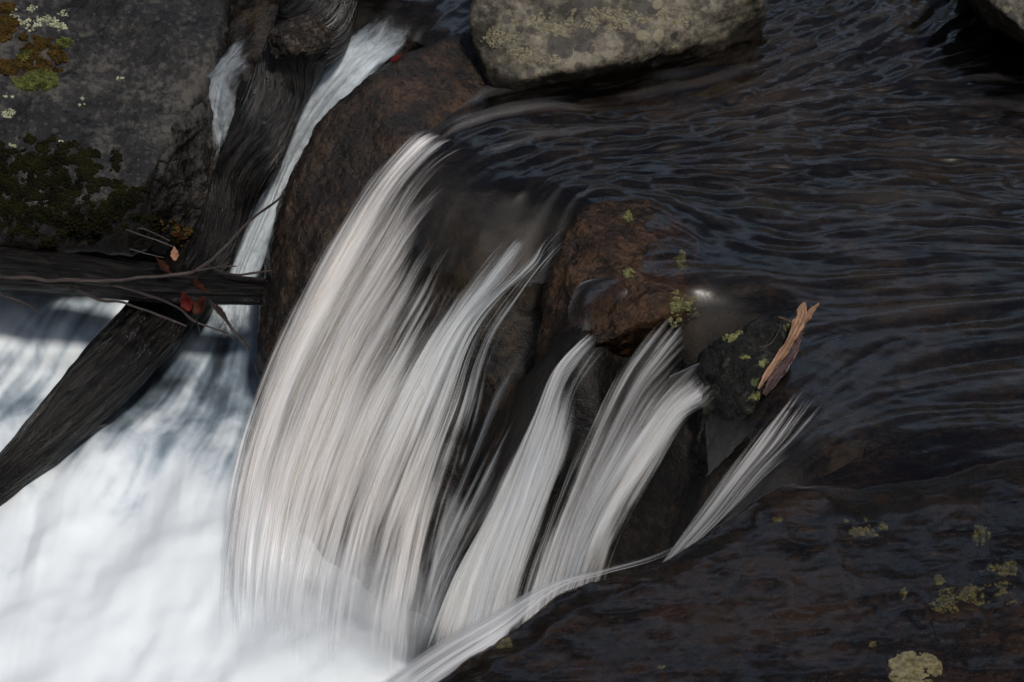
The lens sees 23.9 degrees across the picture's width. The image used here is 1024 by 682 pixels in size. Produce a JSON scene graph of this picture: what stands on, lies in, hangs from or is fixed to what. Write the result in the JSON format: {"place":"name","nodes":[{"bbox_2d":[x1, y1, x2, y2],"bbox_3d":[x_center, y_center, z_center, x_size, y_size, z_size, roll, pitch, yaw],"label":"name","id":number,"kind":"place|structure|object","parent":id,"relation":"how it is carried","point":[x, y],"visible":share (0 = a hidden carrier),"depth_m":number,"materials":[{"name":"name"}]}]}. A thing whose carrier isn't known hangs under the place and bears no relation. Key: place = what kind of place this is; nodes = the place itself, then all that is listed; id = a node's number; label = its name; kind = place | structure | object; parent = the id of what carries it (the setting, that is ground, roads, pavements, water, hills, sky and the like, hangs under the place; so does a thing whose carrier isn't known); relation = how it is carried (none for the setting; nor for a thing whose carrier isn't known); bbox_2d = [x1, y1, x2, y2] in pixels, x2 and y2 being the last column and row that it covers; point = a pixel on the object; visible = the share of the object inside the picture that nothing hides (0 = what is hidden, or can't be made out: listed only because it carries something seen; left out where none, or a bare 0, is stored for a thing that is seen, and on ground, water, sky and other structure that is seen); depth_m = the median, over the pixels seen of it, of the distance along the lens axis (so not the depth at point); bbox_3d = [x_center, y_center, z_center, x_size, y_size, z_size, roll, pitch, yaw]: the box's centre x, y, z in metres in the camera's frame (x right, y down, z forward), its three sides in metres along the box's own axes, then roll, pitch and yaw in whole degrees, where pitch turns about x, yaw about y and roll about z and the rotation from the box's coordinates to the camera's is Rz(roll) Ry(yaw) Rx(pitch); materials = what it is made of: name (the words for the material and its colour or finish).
{"place":"outdoors","nodes":[
{"label":"outdoors","id":0,"kind":"place"},
{"bbox_2d":[0,252,442,681],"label":"pool water","id":1,"kind":"structure","parent":0,"point":[115,531],"depth_m":5.75,"materials":[{"name":"liquid"}]},
{"bbox_2d":[0,245,204,505],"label":"fallen log","id":2,"kind":"object","parent":1,"relation":"on","point":[125,354],"visible":0.78,"depth_m":6.00,"materials":[{"name":"brown wood"}]},
{"bbox_2d":[77,289,186,326],"bbox_3d":[-0.928,-0.078,5.877,0.308,0.029,0.020,15,38,20],"label":"twig","id":3,"kind":"object","parent":2,"relation":"on","point":[112,301],"visible":1,"depth_m":5.88,"materials":[{"name":"brown wood"}]},
{"bbox_2d":[183,0,360,322],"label":"driftwood trunk","id":4,"kind":"object","parent":2,"relation":"on","point":[307,42],"visible":0.88,"depth_m":6.18,"materials":[{"name":"grey wood"}]},
{"bbox_2d":[223,137,513,649],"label":"waterfall","id":5,"kind":"structure","parent":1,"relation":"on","point":[272,505],"depth_m":5.57,"materials":[{"name":"white liquid"}]},
{"bbox_2d":[93,0,1023,677],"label":"stream bed","id":6,"kind":"object","parent":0,"point":[913,324],"visible":0.48,"depth_m":5.55,"materials":[{"name":"brown stone"}]},
{"bbox_2d":[0,0,230,255],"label":"boulder","id":7,"kind":"object","parent":6,"relation":"on","point":[97,97],"visible":0.98,"depth_m":6.14,"materials":[{"name":"grey stone"}]},
{"bbox_2d":[0,246,267,304],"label":"fallen log","id":8,"kind":"object","parent":7,"relation":"on","point":[223,289],"visible":0.84,"depth_m":6.05,"materials":[{"name":"wood"}]},
{"bbox_2d":[0,196,281,282],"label":"twig","id":9,"kind":"object","parent":8,"relation":"on","point":[209,261],"visible":1,"depth_m":5.93,"materials":[{"name":"brown wood"}]},
{"bbox_2d":[0,292,39,314],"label":"twig","id":10,"kind":"object","parent":9,"relation":"attached to","point":[17,300],"visible":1,"depth_m":5.92,"materials":[{"name":"brown wood"}]},
{"bbox_2d":[112,283,226,333],"bbox_3d":[-0.846,-0.070,5.871,0.343,0.034,0.057,20,40,26],"label":"twig","id":11,"kind":"object","parent":9,"relation":"attached to","point":[157,298],"visible":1,"depth_m":5.88,"materials":[{"name":"brown wood"}]},
{"bbox_2d":[180,292,192,311],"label":"leaf","id":12,"kind":"object","parent":11,"relation":"hanging from","point":[186,301],"visible":1,"depth_m":5.87,"materials":[{"name":"red plant"}]},
{"bbox_2d":[192,296,205,314],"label":"leaf","id":13,"kind":"object","parent":11,"relation":"hanging from","point":[199,304],"visible":1,"depth_m":5.87,"materials":[{"name":"red plant"}]},
{"bbox_2d":[208,300,250,349],"bbox_3d":[-0.686,-0.036,5.844,0.016,0.059,0.176,-24,42,-30],"label":"twig","id":14,"kind":"object","parent":11,"relation":"hanging from","point":[223,316],"visible":1,"depth_m":5.83,"materials":[{"name":"brown wood"}]},
{"bbox_2d":[193,278,207,291],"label":"leaf","id":15,"kind":"object","parent":9,"relation":"attached to","point":[197,284],"visible":1,"depth_m":5.92,"materials":[{"name":"red plant"}]},
{"bbox_2d":[130,248,163,257],"bbox_3d":[-0.910,-0.219,6.026,0.094,0.008,0.004,13,37,17],"label":"twig","id":16,"kind":"object","parent":8,"relation":"on","point":[145,253],"visible":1,"depth_m":6.03,"materials":[{"name":"grey wood"}]},
{"bbox_2d":[155,256,171,273],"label":"leaf","id":17,"kind":"object","parent":16,"relation":"hanging from","point":[163,266],"visible":1,"depth_m":6.00,"materials":[{"name":"red plant"}]},
{"bbox_2d":[206,264,271,275],"bbox_3d":[-0.682,-0.176,6.001,0.192,0.026,0.029,11,36,15],"label":"twig","id":18,"kind":"object","parent":8,"relation":"on","point":[233,274],"visible":0.9,"depth_m":5.99,"materials":[{"name":"wood"}]},
{"bbox_2d":[125,229,175,247],"bbox_3d":[-1.102,-0.290,6.102,0.543,0.031,0.047,7,36,10],"label":"twig","id":19,"kind":"object","parent":7,"relation":"on","point":[148,237],"visible":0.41,"depth_m":6.07,"materials":[{"name":"grey wood"}]},
{"bbox_2d":[170,246,178,260],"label":"leaf","id":20,"kind":"object","parent":19,"relation":"hanging from","point":[174,255],"visible":1,"depth_m":5.99,"materials":[{"name":"plant"}]},
{"bbox_2d":[138,228,169,240],"bbox_3d":[-0.901,-0.271,6.081,0.110,0.006,0.016,18,39,24],"label":"twig","id":21,"kind":"object","parent":7,"relation":"on","point":[154,233],"visible":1,"depth_m":6.08,"materials":[{"name":"grey wood"}]},
{"bbox_2d":[151,51,225,254],"bbox_3d":[-0.837,-0.496,6.431,0.197,0.573,0.759,5,35,7],"label":"boulder","id":22,"kind":"object","parent":6,"relation":"on","point":[184,170],"visible":0.55,"depth_m":6.19,"materials":[{"name":"grey stone"}]},
{"bbox_2d":[207,44,240,139],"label":"rapids","id":23,"kind":"structure","parent":6,"relation":"on","point":[215,94],"depth_m":6.21,"materials":[{"name":"white liquid"}]},
{"bbox_2d":[212,24,401,319],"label":"rapids","id":24,"kind":"structure","parent":6,"relation":"on","point":[355,64],"depth_m":6.31,"materials":[{"name":"white liquid"}]},
{"bbox_2d":[255,31,488,397],"bbox_3d":[-0.365,-0.638,6.661,0.650,0.971,2.218,0,35,0],"label":"boulder","id":25,"kind":"object","parent":6,"relation":"on","point":[367,129],"visible":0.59,"depth_m":5.86,"materials":[{"name":"brown stone"}]},
{"bbox_2d":[389,54,402,61],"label":"leaf","id":26,"kind":"object","parent":25,"relation":"on","point":[395,58],"visible":1,"depth_m":5.90,"materials":[{"name":"red plant"}]},
{"bbox_2d":[432,342,582,642],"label":"waterfall","id":27,"kind":"structure","parent":6,"relation":"on","point":[468,592],"depth_m":5.22,"materials":[{"name":"white liquid"}]},
{"bbox_2d":[525,339,702,620],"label":"waterfall","id":28,"kind":"structure","parent":6,"relation":"on","point":[636,460],"depth_m":5.05,"materials":[{"name":"white liquid"}]},
{"bbox_2d":[469,0,768,112],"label":"boulder","id":29,"kind":"object","parent":6,"relation":"on","point":[537,50],"visible":1,"depth_m":5.89,"materials":[{"name":"grey stone"}]},
{"bbox_2d":[535,198,715,364],"bbox_3d":[0.247,-0.196,5.707,0.391,0.535,1.161,0,35,0],"label":"boulder","id":30,"kind":"object","parent":6,"relation":"on","point":[638,262],"visible":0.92,"depth_m":5.26,"materials":[{"name":"brown stone"}]},
{"bbox_2d":[669,448,758,558],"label":"waterfall","id":31,"kind":"structure","parent":6,"relation":"on","point":[714,504],"depth_m":4.76,"materials":[{"name":"white liquid"}]},
{"bbox_2d":[441,422,1023,681],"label":"rock ledge","id":32,"kind":"object","parent":6,"relation":"on","point":[901,561],"visible":1,"depth_m":4.31,"materials":[{"name":"black stone"}]},
{"bbox_2d":[386,566,632,681],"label":"waterfall","id":33,"kind":"structure","parent":32,"relation":"on","point":[435,668],"depth_m":4.30,"materials":[{"name":"white liquid"}]},
{"bbox_2d":[966,0,1023,50],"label":"boulder","id":34,"kind":"object","parent":6,"relation":"on","point":[1002,20],"visible":1,"depth_m":5.92,"materials":[{"name":"grey stone"}]},
{"bbox_2d":[438,9,1023,681],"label":"stream water","id":35,"kind":"structure","parent":0,"point":[684,377],"depth_m":5.06,"materials":[{"name":"grey liquid"}]},
{"bbox_2d":[693,315,794,464],"bbox_3d":[0.494,0.091,5.131,0.206,0.504,0.576,5,35,7],"label":"boulder","id":36,"kind":"object","parent":35,"relation":"in","point":[733,366],"visible":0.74,"depth_m":4.86,"materials":[{"name":"grey stone"}]},
{"bbox_2d":[759,323,781,347],"bbox_3d":[0.522,-0.009,4.827,0.017,0.016,0.086,23,41,29],"label":"twig","id":37,"kind":"object","parent":36,"relation":"on","point":[773,339],"visible":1,"depth_m":4.82,"materials":[{"name":"grey wood"}]},
{"bbox_2d":[757,302,818,395],"bbox_3d":[0.549,0.013,4.832,0.032,0.125,0.206,21,40,27],"label":"bark strip","id":38,"kind":"object","parent":36,"relation":"on","point":[788,351],"visible":1,"depth_m":4.83,"materials":[{"name":"brown wood"}]}
]}

